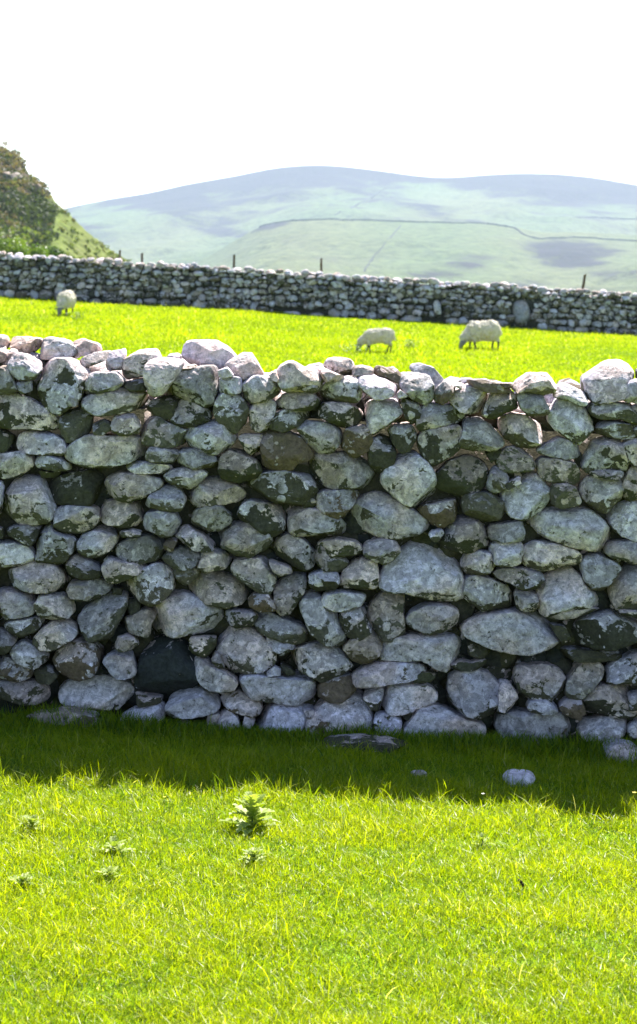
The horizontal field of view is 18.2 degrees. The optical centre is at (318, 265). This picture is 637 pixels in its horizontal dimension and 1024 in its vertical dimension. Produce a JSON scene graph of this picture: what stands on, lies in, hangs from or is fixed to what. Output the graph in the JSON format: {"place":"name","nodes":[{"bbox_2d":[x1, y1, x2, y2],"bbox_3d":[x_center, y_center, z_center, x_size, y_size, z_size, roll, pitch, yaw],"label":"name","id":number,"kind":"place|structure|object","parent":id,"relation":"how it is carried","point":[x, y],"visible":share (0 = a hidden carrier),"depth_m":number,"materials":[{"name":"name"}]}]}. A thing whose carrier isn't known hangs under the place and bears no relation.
{"place":"outdoors","nodes":[
{"label":"outdoors","id":0,"kind":"place"},
{"bbox_2d":[0,146,135,265],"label":"crag","id":1,"kind":"structure","parent":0,"point":[79,246],"depth_m":317.70,"materials":[{"name":"green plant"}]},
{"bbox_2d":[0,171,21,184],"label":"rock outcrop","id":2,"kind":"object","parent":1,"relation":"on","point":[12,175],"visible":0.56,"depth_m":315.10,"materials":[{"name":"grey stone"}]},
{"bbox_2d":[28,184,41,193],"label":"rock outcrop","id":3,"kind":"object","parent":1,"relation":"on","point":[37,186],"visible":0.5,"depth_m":320.77,"materials":[{"name":"grey stone"}]},
{"bbox_2d":[0,141,130,264],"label":"scrub","id":4,"kind":"object","parent":1,"relation":"on","point":[35,218],"visible":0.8,"depth_m":306.25,"materials":[{"name":"green plant"}]},
{"bbox_2d":[0,295,636,391],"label":"pasture grass","id":5,"kind":"structure","parent":0,"point":[511,359],"depth_m":52.36,"materials":[{"name":"green plant"}]},
{"bbox_2d":[0,300,636,1023],"bbox_3d":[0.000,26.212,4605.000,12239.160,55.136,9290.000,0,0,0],"label":"ground","id":6,"kind":"structure","parent":0,"point":[324,944],"depth_m":5.25,"materials":[{"name":"green plant"}]},
{"bbox_2d":[0,231,31,255],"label":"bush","id":7,"kind":"object","parent":6,"relation":"on","point":[14,246],"visible":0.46,"depth_m":148.99,"materials":[{"name":"green plant"}]},
{"bbox_2d":[9,872,38,885],"bbox_3d":[-0.773,1.622,5.224,0.096,0.047,0.068,0,0,0],"label":"thistle","id":8,"kind":"object","parent":6,"relation":"on","point":[22,878],"visible":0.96,"depth_m":5.23,"materials":[{"name":"green plant"}]},
{"bbox_2d":[18,814,47,829],"bbox_3d":[-0.826,1.620,5.752,0.087,0.055,0.090,0,0,0],"label":"thistle","id":9,"kind":"object","parent":6,"relation":"on","point":[32,818],"visible":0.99,"depth_m":5.76,"materials":[{"name":"green plant"}]},
{"bbox_2d":[25,242,49,256],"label":"broadleaf tree","id":10,"kind":"object","parent":6,"relation":"on","point":[39,250],"visible":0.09,"depth_m":151.54,"materials":[{"name":"green plant"}]},
{"bbox_2d":[44,246,67,260],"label":"broadleaf tree","id":11,"kind":"object","parent":6,"relation":"on","point":[54,251],"visible":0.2,"depth_m":155.41,"materials":[{"name":"green plant"}]},
{"bbox_2d":[26,705,101,728],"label":"buried slab","id":12,"kind":"structure","parent":6,"relation":"on","point":[44,716],"depth_m":7.01,"materials":[{"name":"grey stone"}]},
{"bbox_2d":[55,290,76,315],"bbox_3d":[-7.084,1.048,55.629,0.497,0.730,1.104,0,0,8],"label":"sheep","id":13,"kind":"object","parent":6,"relation":"on","point":[66,299],"visible":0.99,"depth_m":55.36},
{"bbox_2d":[65,311,84,318],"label":"weed clump","id":14,"kind":"object","parent":6,"relation":"on","point":[76,313],"visible":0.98,"depth_m":54.15,"materials":[{"name":"green plant"}]},
{"bbox_2d":[98,866,122,882],"bbox_3d":[-0.567,1.634,5.329,0.070,0.046,0.074,0,0,-35],"label":"thistle","id":15,"kind":"object","parent":6,"relation":"on","point":[110,871],"visible":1,"depth_m":5.33,"materials":[{"name":"green plant"}]},
{"bbox_2d":[99,835,135,854],"bbox_3d":[-0.561,1.626,5.544,0.102,0.055,0.087,0,0,0],"label":"thistle","id":16,"kind":"object","parent":6,"relation":"on","point":[112,843],"visible":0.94,"depth_m":5.55,"materials":[{"name":"green plant"}]},
{"bbox_2d":[218,791,281,836],"bbox_3d":[-0.199,1.613,5.851,0.165,0.129,0.189,0,0,-31],"label":"thistle","id":17,"kind":"object","parent":6,"relation":"on","point":[251,810],"visible":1,"depth_m":5.84,"materials":[{"name":"green plant"}]},
{"bbox_2d":[238,846,266,869],"bbox_3d":[-0.179,1.647,5.527,0.085,0.062,0.096,0,0,44],"label":"thistle","id":18,"kind":"object","parent":6,"relation":"on","point":[254,851],"visible":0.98,"depth_m":5.53,"materials":[{"name":"green plant"}]},
{"bbox_2d":[0,334,636,745],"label":"dry stone wall","id":19,"kind":"structure","parent":6,"relation":"on","point":[218,532],"depth_m":7.16,"materials":[{"name":"grey stone"}]},
{"bbox_2d":[0,251,636,334],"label":"dry stone wall","id":20,"kind":"structure","parent":6,"relation":"on","point":[194,284],"depth_m":64.11,"materials":[{"name":"grey stone"}]},
{"bbox_2d":[320,258,322,271],"bbox_3d":[0.115,0.853,64.951,0.127,2.212,0.093,0,0,0],"label":"fence post","id":21,"kind":"object","parent":6,"relation":"on","point":[321,268],"visible":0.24,"depth_m":64.92,"materials":[{"name":"grey wood"}]},
{"bbox_2d":[339,344,368,352],"bbox_3d":[0.858,2.020,48.570,0.766,0.236,0.512,0,0,-14],"label":"weed clump","id":22,"kind":"object","parent":6,"relation":"on","point":[355,348],"visible":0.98,"depth_m":48.51,"materials":[{"name":"green plant"}]},
{"bbox_2d":[317,733,407,753],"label":"buried slab","id":23,"kind":"structure","parent":6,"relation":"on","point":[376,741],"depth_m":6.90,"materials":[{"name":"grey stone"}]},
{"bbox_2d":[356,327,395,352],"bbox_3d":[1.421,1.846,49.283,1.004,0.634,0.413,0,0,2],"label":"sheep","id":24,"kind":"object","parent":6,"relation":"on","point":[369,337],"visible":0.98,"depth_m":49.17},
{"bbox_2d":[404,339,419,346],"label":"weed clump","id":25,"kind":"object","parent":6,"relation":"on","point":[409,340],"visible":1,"depth_m":51.64,"materials":[{"name":"green plant"}]},
{"bbox_2d":[412,770,426,775],"bbox_3d":[0.333,1.689,6.597,0.057,0.022,0.050,0,0,0],"label":"fallen stone","id":26,"kind":"object","parent":6,"relation":"on","point":[423,771],"visible":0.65,"depth_m":6.59,"materials":[{"name":"grey stone"}]},
{"bbox_2d":[459,320,501,348],"bbox_3d":[4.272,1.834,52.426,1.234,0.821,0.574,0,0,-16],"label":"sheep","id":27,"kind":"object","parent":6,"relation":"on","point":[474,332],"visible":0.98,"depth_m":52.25},
{"bbox_2d":[472,832,492,845],"bbox_3d":[0.480,1.685,5.807,0.060,0.048,0.064,0,0,-22],"label":"thistle","id":28,"kind":"object","parent":6,"relation":"on","point":[483,839],"visible":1,"depth_m":5.81,"materials":[{"name":"green plant"}]},
{"bbox_2d":[502,769,534,786],"bbox_3d":[0.663,1.698,6.555,0.109,0.056,0.095,0,0,0],"label":"fallen stone","id":29,"kind":"object","parent":6,"relation":"on","point":[518,775],"visible":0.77,"depth_m":6.53,"materials":[{"name":"grey stone"}]},
{"bbox_2d":[581,274,585,288],"bbox_3d":[8.537,1.387,64.947,0.457,2.232,0.112,0,0,0],"label":"fence post","id":30,"kind":"object","parent":6,"relation":"on","point":[583,282],"visible":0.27,"depth_m":64.91,"materials":[{"name":"grey wood"}]},
{"bbox_2d":[603,738,636,762],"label":"fallen stone","id":31,"kind":"object","parent":6,"relation":"on","point":[615,748],"visible":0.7,"depth_m":6.98,"materials":[{"name":"grey stone"}]},
{"bbox_2d":[0,0,636,208],"label":"sky","id":32,"kind":"structure","parent":0,"point":[102,100],"materials":[{"name":"white"}]},
{"bbox_2d":[64,165,636,266],"bbox_3d":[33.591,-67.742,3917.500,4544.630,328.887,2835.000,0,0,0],"label":"mountain","id":33,"kind":"structure","parent":0,"point":[189,223],"depth_m":4186.62,"materials":[{"name":"green plant"}]},
{"bbox_2d":[335,185,389,214],"bbox_3d":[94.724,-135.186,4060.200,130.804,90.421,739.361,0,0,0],"label":"hillside wall","id":34,"kind":"structure","parent":33,"relation":"on","point":[372,196],"depth_m":4092.79,"materials":[{"name":"grey stone"}]},
{"bbox_2d":[559,216,636,219],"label":"hillside wall","id":35,"kind":"structure","parent":33,"relation":"on","point":[605,217],"depth_m":4070.28,"materials":[{"name":"grey stone"}]},
{"bbox_2d":[196,218,636,296],"bbox_3d":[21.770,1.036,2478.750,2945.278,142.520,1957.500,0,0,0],"label":"fellside","id":36,"kind":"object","parent":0,"point":[471,253],"visible":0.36,"depth_m":2581.21,"materials":[{"name":"green plant"}]},
{"bbox_2d":[363,225,400,271],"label":"hillside wall","id":37,"kind":"structure","parent":36,"relation":"on","point":[380,249],"depth_m":2547.70,"materials":[{"name":"grey stone"}]},
{"bbox_2d":[259,218,636,241],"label":"hillside wall","id":38,"kind":"structure","parent":36,"relation":"on","point":[447,222],"depth_m":2917.87,"materials":[{"name":"grey stone"}]}
]}

